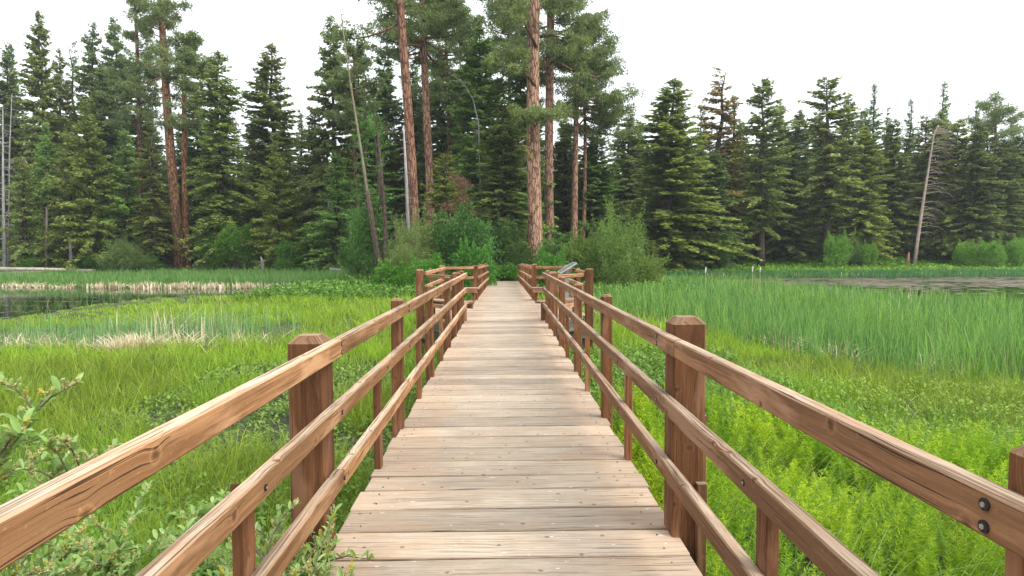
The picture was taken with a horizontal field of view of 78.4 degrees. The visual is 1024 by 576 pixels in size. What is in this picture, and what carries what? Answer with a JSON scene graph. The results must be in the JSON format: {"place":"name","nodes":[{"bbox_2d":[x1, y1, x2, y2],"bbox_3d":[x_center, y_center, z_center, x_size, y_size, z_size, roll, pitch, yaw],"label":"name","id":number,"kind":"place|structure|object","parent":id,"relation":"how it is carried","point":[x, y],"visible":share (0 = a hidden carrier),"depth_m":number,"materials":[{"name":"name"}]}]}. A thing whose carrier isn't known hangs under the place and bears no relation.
{"place":"outdoors","nodes":[
{"label":"outdoors","id":0,"kind":"place"},
{"bbox_2d":[0,287,272,318],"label":"water","id":1,"kind":"structure","parent":0,"point":[28,292],"depth_m":37.54,"materials":[{"name":"black liquid"}]},
{"bbox_2d":[0,286,266,310],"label":"water grass","id":2,"kind":"structure","parent":1,"relation":"in","point":[77,292],"depth_m":34.01,"materials":[{"name":"green plant"}]},
{"bbox_2d":[0,261,1023,575],"bbox_3d":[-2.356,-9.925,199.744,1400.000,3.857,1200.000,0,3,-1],"label":"ground","id":3,"kind":"structure","parent":0,"point":[284,327],"depth_m":10.60,"materials":[{"name":"green plant"}]},
{"bbox_2d":[0,107,13,266],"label":"dead tree","id":4,"kind":"object","parent":3,"relation":"on","point":[4,254],"visible":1,"depth_m":57.09,"materials":[{"name":"grey wood"}]},
{"bbox_2d":[0,42,38,263],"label":"fir tree","id":5,"kind":"object","parent":3,"relation":"on","point":[6,90],"visible":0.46,"depth_m":70.15,"materials":[{"name":"green plant"}]},
{"bbox_2d":[0,158,62,266],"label":"fir tree","id":6,"kind":"object","parent":3,"relation":"on","point":[16,222],"visible":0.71,"depth_m":58.79,"materials":[{"name":"green plant"}]},
{"bbox_2d":[0,121,85,267],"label":"fir tree","id":7,"kind":"object","parent":3,"relation":"on","point":[44,159],"visible":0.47,"depth_m":60.51,"materials":[{"name":"green plant"}]},
{"bbox_2d":[6,8,83,256],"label":"fir tree","id":8,"kind":"object","parent":3,"relation":"on","point":[36,81],"visible":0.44,"depth_m":67.89,"materials":[{"name":"green plant"}]},
{"bbox_2d":[36,47,83,198],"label":"fir tree","id":9,"kind":"object","parent":3,"relation":"on","point":[64,105],"visible":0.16,"depth_m":72.22,"materials":[{"name":"green plant"}]},
{"bbox_2d":[0,372,123,575],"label":"willow shrub","id":10,"kind":"object","parent":3,"relation":"on","point":[17,432],"visible":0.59,"depth_m":2.31,"materials":[{"name":"green plant"}]},
{"bbox_2d":[1,509,133,575],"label":"willow shrub","id":11,"kind":"object","parent":3,"relation":"on","point":[65,548],"visible":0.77,"depth_m":3.14,"materials":[{"name":"green plant"}]},
{"bbox_2d":[28,128,120,267],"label":"fir tree","id":12,"kind":"object","parent":3,"relation":"on","point":[59,213],"visible":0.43,"depth_m":59.44,"materials":[{"name":"green plant"}]},
{"bbox_2d":[35,97,133,269],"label":"fir tree","id":13,"kind":"object","parent":3,"relation":"on","point":[81,175],"visible":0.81,"depth_m":58.97,"materials":[{"name":"green plant"}]},
{"bbox_2d":[67,21,119,251],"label":"fir tree","id":14,"kind":"object","parent":3,"relation":"on","point":[88,70],"visible":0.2,"depth_m":73.22,"materials":[{"name":"green plant"}]},
{"bbox_2d":[72,66,136,263],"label":"fir tree","id":15,"kind":"object","parent":3,"relation":"on","point":[106,133],"visible":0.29,"depth_m":68.22,"materials":[{"name":"green plant"}]},
{"bbox_2d":[85,16,150,197],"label":"fir tree","id":16,"kind":"object","parent":3,"relation":"on","point":[109,37],"visible":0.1,"depth_m":75.11,"materials":[{"name":"green plant"}]},
{"bbox_2d":[92,234,155,272],"bbox_3d":[-35.926,-3.100,58.151,4.361,4.040,5.323,2,4,31],"label":"willow bush","id":17,"kind":"object","parent":3,"relation":"on","point":[124,253],"visible":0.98,"depth_m":57.54,"materials":[{"name":"green plant"}]},
{"bbox_2d":[81,127,178,269],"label":"fir tree","id":18,"kind":"object","parent":3,"relation":"on","point":[123,208],"visible":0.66,"depth_m":60.87,"materials":[{"name":"green plant"}]},
{"bbox_2d":[95,0,170,248],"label":"pine tree","id":19,"kind":"object","parent":3,"relation":"on","point":[126,97],"visible":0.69,"depth_m":65.81,"materials":[{"name":"green plant"}]},
{"bbox_2d":[106,99,181,260],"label":"fir tree","id":20,"kind":"object","parent":3,"relation":"on","point":[150,129],"visible":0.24,"depth_m":68.76,"materials":[{"name":"green plant"}]},
{"bbox_2d":[3,477,288,575],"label":"willow shrub","id":21,"kind":"object","parent":3,"relation":"on","point":[201,509],"visible":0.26,"depth_m":3.69,"materials":[{"name":"green plant"}]},
{"bbox_2d":[124,131,181,270],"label":"fir tree","id":22,"kind":"object","parent":3,"relation":"on","point":[153,221],"visible":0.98,"depth_m":60.09,"materials":[{"name":"green plant"}]},
{"bbox_2d":[121,0,212,266],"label":"pine tree","id":23,"kind":"object","parent":3,"relation":"on","point":[160,11],"visible":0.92,"depth_m":62.01,"materials":[{"name":"green plant"}]},
{"bbox_2d":[123,29,237,266],"bbox_3d":[-32.957,-13.727,63.059,8.218,24.207,9.064,2,4,39],"label":"pine tree","id":24,"kind":"object","parent":3,"relation":"on","point":[197,67],"visible":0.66,"depth_m":62.44,"materials":[{"name":"green plant"}]},
{"bbox_2d":[163,92,230,259],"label":"fir tree","id":25,"kind":"object","parent":3,"relation":"on","point":[191,150],"visible":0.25,"depth_m":70.15,"materials":[{"name":"green plant"}]},
{"bbox_2d":[175,48,268,269],"bbox_3d":[-28.074,-12.261,61.161,8.778,21.590,7.759,-1,3,-14],"label":"fir tree","id":26,"kind":"object","parent":3,"relation":"on","point":[220,143],"visible":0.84,"depth_m":60.39,"materials":[{"name":"green plant"}]},
{"bbox_2d":[211,217,266,269],"bbox_3d":[-25.870,-4.158,59.926,4.630,5.343,4.548,0,3,14],"label":"bush","id":27,"kind":"object","parent":3,"relation":"on","point":[230,242],"visible":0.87,"depth_m":59.07,"materials":[{"name":"green plant"}]},
{"bbox_2d":[238,138,307,268],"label":"fir tree","id":28,"kind":"object","parent":3,"relation":"on","point":[282,204],"visible":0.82,"depth_m":59.01,"materials":[{"name":"green plant"}]},
{"bbox_2d":[225,42,321,266],"bbox_3d":[-24.272,-13.562,65.076,13.110,23.406,9.182,0,3,8],"label":"fir tree","id":29,"kind":"object","parent":3,"relation":"on","point":[276,115],"visible":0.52,"depth_m":64.18,"materials":[{"name":"green plant"}]},
{"bbox_2d":[212,497,334,575],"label":"willow shrub","id":30,"kind":"object","parent":3,"relation":"on","point":[276,536],"visible":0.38,"depth_m":2.78,"materials":[{"name":"green plant"}]},
{"bbox_2d":[271,237,320,270],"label":"bush","id":31,"kind":"object","parent":3,"relation":"on","point":[287,253],"visible":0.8,"depth_m":56.55,"materials":[{"name":"green plant"}]},
{"bbox_2d":[278,106,340,262],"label":"fir tree","id":32,"kind":"object","parent":3,"relation":"on","point":[313,157],"visible":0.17,"depth_m":62.66,"materials":[{"name":"green plant"}]},
{"bbox_2d":[256,503,375,575],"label":"willow shrub","id":33,"kind":"object","parent":3,"relation":"on","point":[317,569],"visible":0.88,"depth_m":2.79,"materials":[{"name":"green plant"}]},
{"bbox_2d":[293,150,362,272],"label":"fir tree","id":34,"kind":"object","parent":3,"relation":"on","point":[325,229],"visible":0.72,"depth_m":55.01,"materials":[{"name":"green plant"}]},
{"bbox_2d":[292,14,376,259],"bbox_3d":[-17.361,-14.070,61.132,7.564,24.709,8.915,1,3,33],"label":"fir tree","id":35,"kind":"object","parent":3,"relation":"on","point":[326,143],"visible":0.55,"depth_m":60.58,"materials":[{"name":"green plant"}]},
{"bbox_2d":[319,36,396,216],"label":"pine tree","id":36,"kind":"object","parent":3,"relation":"on","point":[357,50],"visible":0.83,"depth_m":56.32,"materials":[{"name":"green plant"}]},
{"bbox_2d":[318,57,398,232],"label":"fir tree","id":37,"kind":"object","parent":3,"relation":"on","point":[370,169],"visible":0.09,"depth_m":64.69,"materials":[{"name":"green plant"}]},
{"bbox_2d":[340,8,376,267],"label":"dead tree","id":38,"kind":"object","parent":3,"relation":"on","point":[361,154],"visible":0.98,"depth_m":41.33,"materials":[{"name":"grey wood"}]},
{"bbox_2d":[331,84,400,274],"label":"larch tree","id":39,"kind":"object","parent":3,"relation":"on","point":[365,123],"visible":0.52,"depth_m":43.48,"materials":[{"name":"green plant"}]},
{"bbox_2d":[345,196,391,278],"bbox_3d":[-9.571,-3.247,42.948,3.556,6.416,3.620,-2,4,-30],"label":"bush","id":40,"kind":"object","parent":3,"relation":"on","point":[361,235],"visible":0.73,"depth_m":42.15,"materials":[{"name":"green plant"}]},
{"bbox_2d":[345,97,410,249],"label":"larch tree","id":41,"kind":"object","parent":3,"relation":"on","point":[378,190],"visible":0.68,"depth_m":42.30,"materials":[{"name":"green plant"}]},
{"bbox_2d":[321,0,440,255],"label":"pine tree","id":42,"kind":"object","parent":3,"relation":"on","point":[400,34],"visible":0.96,"depth_m":44.06,"materials":[{"name":"orange plant"}]},
{"bbox_2d":[353,45,423,246],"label":"fir tree","id":43,"kind":"object","parent":3,"relation":"on","point":[389,103],"visible":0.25,"depth_m":66.14,"materials":[{"name":"green plant"}]},
{"bbox_2d":[370,258,412,290],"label":"bush","id":44,"kind":"object","parent":3,"relation":"on","point":[385,273],"visible":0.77,"depth_m":35.20,"materials":[{"name":"green plant"}]},
{"bbox_2d":[375,130,426,255],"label":"fir tree","id":45,"kind":"object","parent":3,"relation":"on","point":[395,167],"visible":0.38,"depth_m":64.59,"materials":[{"name":"green plant"}]},
{"bbox_2d":[378,233,424,279],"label":"willow bush","id":46,"kind":"object","parent":3,"relation":"on","point":[400,255],"visible":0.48,"depth_m":36.27,"materials":[{"name":"green plant"}]},
{"bbox_2d":[382,65,438,238],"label":"fir tree","id":47,"kind":"object","parent":3,"relation":"on","point":[418,128],"visible":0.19,"depth_m":66.22,"materials":[{"name":"green plant"}]},
{"bbox_2d":[384,202,446,265],"bbox_3d":[-6.236,-2.565,38.663,4.069,5.558,3.877,1,4,24],"label":"willow bush","id":48,"kind":"object","parent":3,"relation":"on","point":[408,235],"visible":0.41,"depth_m":38.32,"materials":[{"name":"green plant"}]},
{"bbox_2d":[340,0,493,245],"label":"pine tree","id":49,"kind":"object","parent":3,"relation":"on","point":[437,17],"visible":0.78,"depth_m":50.15,"materials":[{"name":"green plant"}]},
{"bbox_2d":[404,251,448,292],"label":"bush","id":50,"kind":"object","parent":3,"relation":"on","point":[427,265],"visible":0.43,"depth_m":33.71,"materials":[{"name":"green plant"}]},
{"bbox_2d":[394,48,474,250],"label":"fir tree","id":51,"kind":"object","parent":3,"relation":"on","point":[440,134],"visible":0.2,"depth_m":64.44,"materials":[{"name":"green plant"}]},
{"bbox_2d":[410,151,493,272],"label":"fir tree","id":52,"kind":"object","parent":3,"relation":"on","point":[441,186],"visible":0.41,"depth_m":45.21,"materials":[{"name":"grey plant"}]},
{"bbox_2d":[399,2,505,193],"bbox_3d":[-5.869,-14.928,60.244,11.773,26.236,9.001,2,4,31],"label":"pine tree","id":53,"kind":"object","parent":3,"relation":"on","point":[438,86],"visible":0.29,"depth_m":60.38,"materials":[{"name":"green plant"}]},
{"bbox_2d":[428,202,509,279],"bbox_3d":[-2.613,-2.667,38.926,4.972,5.550,5.061,0,3,1],"label":"bush","id":54,"kind":"object","parent":3,"relation":"on","point":[475,230],"visible":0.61,"depth_m":38.00,"materials":[{"name":"green plant"}]},
{"bbox_2d":[453,236,497,296],"bbox_3d":[-1.803,-0.962,32.974,2.675,3.546,2.417,-3,4,-36],"label":"bush","id":55,"kind":"object","parent":3,"relation":"on","point":[466,257],"visible":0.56,"depth_m":32.50,"materials":[{"name":"green plant"}]},
{"bbox_2d":[434,25,557,243],"bbox_3d":[-2.061,-12.206,54.940,12.831,21.469,8.968,3,5,45],"label":"fir tree","id":56,"kind":"object","parent":3,"relation":"on","point":[488,102],"visible":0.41,"depth_m":54.31,"materials":[{"name":"green plant"}]},
{"bbox_2d":[467,98,530,263],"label":"fir tree","id":57,"kind":"object","parent":3,"relation":"on","point":[504,180],"visible":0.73,"depth_m":48.02,"materials":[{"name":"green plant"}]},
{"bbox_2d":[451,0,553,128],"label":"pine tree","id":58,"kind":"object","parent":3,"relation":"on","point":[506,82],"visible":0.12,"depth_m":58.03,"materials":[{"name":"green plant"}]},
{"bbox_2d":[489,210,521,264],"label":"bush","id":59,"kind":"object","parent":3,"relation":"on","point":[502,241],"visible":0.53,"depth_m":45.31,"materials":[{"name":"green plant"}]},
{"bbox_2d":[0,271,1022,410],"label":"dead reeds","id":60,"kind":"object","parent":3,"relation":"on","point":[125,342],"visible":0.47,"depth_m":16.39,"materials":[{"name":"beige plant"}]},
{"bbox_2d":[0,256,1023,575],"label":"ground plants","id":61,"kind":"object","parent":3,"relation":"on","point":[348,286],"visible":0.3,"depth_m":9.67,"materials":[{"name":"green plant"}]},
{"bbox_2d":[0,265,1023,385],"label":"cattails","id":62,"kind":"object","parent":3,"relation":"on","point":[952,325],"visible":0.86,"depth_m":18.39,"materials":[{"name":"green plant"}]},
{"bbox_2d":[326,281,702,575],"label":"boardwalk","id":63,"kind":"structure","parent":3,"relation":"on","point":[503,455],"depth_m":4.14,"materials":[{"name":"brown wood"}]},
{"bbox_2d":[0,271,466,575],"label":"railing","id":64,"kind":"object","parent":63,"relation":"attached to","point":[34,518],"visible":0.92,"depth_m":2.26,"materials":[{"name":"brown wood"}]},
{"bbox_2d":[416,265,473,355],"bbox_3d":[-1.681,0.555,16.837,1.174,2.230,6.688,0,3,-1],"label":"railing","id":65,"kind":"object","parent":63,"relation":"attached to","point":[420,310],"visible":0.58,"depth_m":14.70,"materials":[{"name":"brown wood"}]},
{"bbox_2d":[517,263,536,299],"bbox_3d":[0.575,-0.280,30.526,0.228,2.147,20.871,0,3,-1],"label":"railing","id":66,"kind":"object","parent":63,"relation":"attached to","point":[527,275],"visible":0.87,"depth_m":23.61,"materials":[{"name":"brown wood"}]},
{"bbox_2d":[536,265,592,349],"bbox_3d":[1.300,0.537,16.871,1.174,2.230,6.688,0,3,-1],"label":"railing","id":67,"kind":"object","parent":63,"relation":"attached to","point":[587,274],"visible":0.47,"depth_m":14.75,"materials":[{"name":"brown wood"}]},
{"bbox_2d":[542,270,1023,575],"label":"railing","id":68,"kind":"object","parent":63,"relation":"attached to","point":[991,510],"visible":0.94,"depth_m":2.25,"materials":[{"name":"brown wood"}]},
{"bbox_2d":[503,236,531,265],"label":"bush","id":69,"kind":"object","parent":3,"relation":"on","point":[520,254],"visible":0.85,"depth_m":44.51,"materials":[{"name":"green plant"}]},
{"bbox_2d":[487,68,570,262],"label":"fir tree","id":70,"kind":"object","parent":3,"relation":"on","point":[521,99],"visible":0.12,"depth_m":56.58,"materials":[{"name":"green plant"}]},
{"bbox_2d":[470,0,592,264],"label":"pine tree","id":71,"kind":"object","parent":3,"relation":"on","point":[534,115],"visible":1,"depth_m":45.67,"materials":[{"name":"green plant"}]},
{"bbox_2d":[532,244,574,293],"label":"bush","id":72,"kind":"object","parent":3,"relation":"on","point":[544,259],"visible":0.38,"depth_m":33.52,"materials":[{"name":"green plant"}]},
{"bbox_2d":[481,0,628,250],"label":"pine tree","id":73,"kind":"object","parent":3,"relation":"on","point":[553,51],"visible":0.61,"depth_m":53.51,"materials":[{"name":"green plant"}]},
{"bbox_2d":[540,119,593,247],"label":"fir tree","id":74,"kind":"object","parent":3,"relation":"on","point":[561,150],"visible":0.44,"depth_m":64.78,"materials":[{"name":"green plant"}]},
{"bbox_2d":[551,223,632,281],"bbox_3d":[4.527,-1.837,37.414,5.583,4.038,4.574,0,3,13],"label":"willow bush","id":75,"kind":"object","parent":3,"relation":"on","point":[577,242],"visible":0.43,"depth_m":36.81,"materials":[{"name":"green plant"}]},
{"bbox_2d":[542,10,645,241],"bbox_3d":[6.828,-13.497,57.088,10.308,23.669,12.327,0,3,-1],"label":"pine tree","id":76,"kind":"object","parent":3,"relation":"on","point":[574,94],"visible":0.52,"depth_m":56.61,"materials":[{"name":"green plant"}]},
{"bbox_2d":[553,47,647,245],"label":"pine tree","id":77,"kind":"object","parent":3,"relation":"on","point":[610,117],"visible":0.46,"depth_m":59.18,"materials":[{"name":"green plant"}]},
{"bbox_2d":[554,133,655,263],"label":"fir tree","id":78,"kind":"object","parent":3,"relation":"on","point":[595,175],"visible":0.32,"depth_m":60.97,"materials":[{"name":"green plant"}]},
{"bbox_2d":[570,195,671,290],"bbox_3d":[6.081,-2.405,36.273,5.056,5.825,4.818,-3,4,-38],"label":"willow bush","id":79,"kind":"object","parent":3,"relation":"on","point":[623,267],"visible":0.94,"depth_m":35.47,"materials":[{"name":"green plant"}]},
{"bbox_2d":[607,113,659,239],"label":"fir tree","id":80,"kind":"object","parent":3,"relation":"on","point":[628,166],"visible":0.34,"depth_m":74.75,"materials":[{"name":"green plant"}]},
{"bbox_2d":[599,77,762,272],"bbox_3d":[16.544,-10.937,63.133,16.498,20.046,11.598,2,4,37],"label":"fir tree","id":81,"kind":"object","parent":3,"relation":"on","point":[672,179],"visible":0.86,"depth_m":62.21,"materials":[{"name":"green plant"}]},
{"bbox_2d":[673,149,758,269],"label":"fir tree","id":82,"kind":"object","parent":3,"relation":"on","point":[716,178],"visible":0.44,"depth_m":64.95,"materials":[{"name":"green plant"}]},
{"bbox_2d":[684,66,756,245],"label":"fir tree","id":83,"kind":"object","parent":3,"relation":"on","point":[718,136],"visible":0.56,"depth_m":69.31,"materials":[{"name":"green plant"}]},
{"bbox_2d":[707,95,757,261],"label":"fir tree","id":84,"kind":"object","parent":3,"relation":"on","point":[738,211],"visible":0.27,"depth_m":73.34,"materials":[{"name":"green plant"}]},
{"bbox_2d":[726,77,810,266],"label":"fir tree","id":85,"kind":"object","parent":3,"relation":"on","point":[758,201],"visible":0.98,"depth_m":67.28,"materials":[{"name":"green plant"}]},
{"bbox_2d":[756,158,822,262],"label":"fir tree","id":86,"kind":"object","parent":3,"relation":"on","point":[789,248],"visible":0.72,"depth_m":71.27,"materials":[{"name":"green plant"}]},
{"bbox_2d":[777,109,822,254],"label":"fir tree","id":87,"kind":"object","parent":3,"relation":"on","point":[798,137],"visible":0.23,"depth_m":77.20,"materials":[{"name":"green plant"}]},
{"bbox_2d":[594,381,1023,575],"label":"horsetail","id":88,"kind":"object","parent":3,"relation":"on","point":[907,530],"visible":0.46,"depth_m":5.33,"materials":[{"name":"green plant"}]},
{"bbox_2d":[787,75,868,264],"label":"fir tree","id":89,"kind":"object","parent":3,"relation":"on","point":[826,179],"visible":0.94,"depth_m":68.78,"materials":[{"name":"green plant"}]},
{"bbox_2d":[820,229,853,266],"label":"bush","id":90,"kind":"object","parent":3,"relation":"on","point":[835,255],"visible":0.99,"depth_m":65.68,"materials":[{"name":"green plant"}]},
{"bbox_2d":[829,94,865,240],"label":"fir tree","id":91,"kind":"object","parent":3,"relation":"on","point":[850,129],"visible":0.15,"depth_m":79.38,"materials":[{"name":"green plant"}]},
{"bbox_2d":[831,125,899,265],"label":"fir tree","id":92,"kind":"object","parent":3,"relation":"on","point":[863,220],"visible":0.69,"depth_m":69.11,"materials":[{"name":"green plant"}]},
{"bbox_2d":[856,83,888,235],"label":"fir tree","id":93,"kind":"object","parent":3,"relation":"on","point":[876,125],"visible":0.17,"depth_m":83.04,"materials":[{"name":"green plant"}]},
{"bbox_2d":[866,119,934,257],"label":"fir tree","id":94,"kind":"object","parent":3,"relation":"on","point":[901,190],"visible":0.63,"depth_m":73.29,"materials":[{"name":"green plant"}]},
{"bbox_2d":[888,115,968,259],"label":"fir tree","id":95,"kind":"object","parent":3,"relation":"on","point":[924,127],"visible":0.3,"depth_m":75.27,"materials":[{"name":"green plant"}]},
{"bbox_2d":[899,111,964,260],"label":"fir tree","id":96,"kind":"object","parent":3,"relation":"on","point":[925,250],"visible":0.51,"depth_m":73.32,"materials":[{"name":"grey plant"}]},
{"bbox_2d":[911,126,961,265],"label":"dead tree","id":97,"kind":"object","parent":3,"relation":"on","point":[921,216],"visible":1,"depth_m":68.00,"materials":[{"name":"grey wood"}]},
{"bbox_2d":[919,118,1003,259],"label":"fir tree","id":98,"kind":"object","parent":3,"relation":"on","point":[958,150],"visible":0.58,"depth_m":71.56,"materials":[{"name":"green plant"}]},
{"bbox_2d":[951,239,980,266],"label":"bush","id":99,"kind":"object","parent":3,"relation":"on","point":[965,253],"visible":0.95,"depth_m":66.10,"materials":[{"name":"green plant"}]},
{"bbox_2d":[934,122,1022,264],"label":"fir tree","id":100,"kind":"object","parent":3,"relation":"on","point":[975,196],"visible":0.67,"depth_m":69.39,"materials":[{"name":"green plant"}]},
{"bbox_2d":[970,236,1007,267],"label":"bush","id":101,"kind":"object","parent":3,"relation":"on","point":[989,252],"visible":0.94,"depth_m":65.05,"materials":[{"name":"green plant"}]},
{"bbox_2d":[962,91,1023,162],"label":"pine tree","id":102,"kind":"object","parent":3,"relation":"on","point":[996,113],"visible":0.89,"depth_m":78.09,"materials":[{"name":"green plant"}]},
{"bbox_2d":[978,138,1023,265],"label":"fir tree","id":103,"kind":"object","parent":3,"relation":"on","point":[1004,173],"visible":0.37,"depth_m":71.19,"materials":[{"name":"green plant"}]},
{"bbox_2d":[0,0,1023,186],"label":"sky","id":104,"kind":"structure","parent":0,"point":[907,48],"materials":[{"name":"white"}]},
{"bbox_2d":[714,277,1023,307],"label":"water","id":105,"kind":"structure","parent":0,"point":[984,288],"depth_m":42.49,"materials":[{"name":"black liquid"}]},
{"bbox_2d":[0,277,1023,317],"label":"pond plants","id":106,"kind":"object","parent":105,"relation":"in","point":[889,281],"visible":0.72,"depth_m":48.00,"materials":[{"name":"green plant"}]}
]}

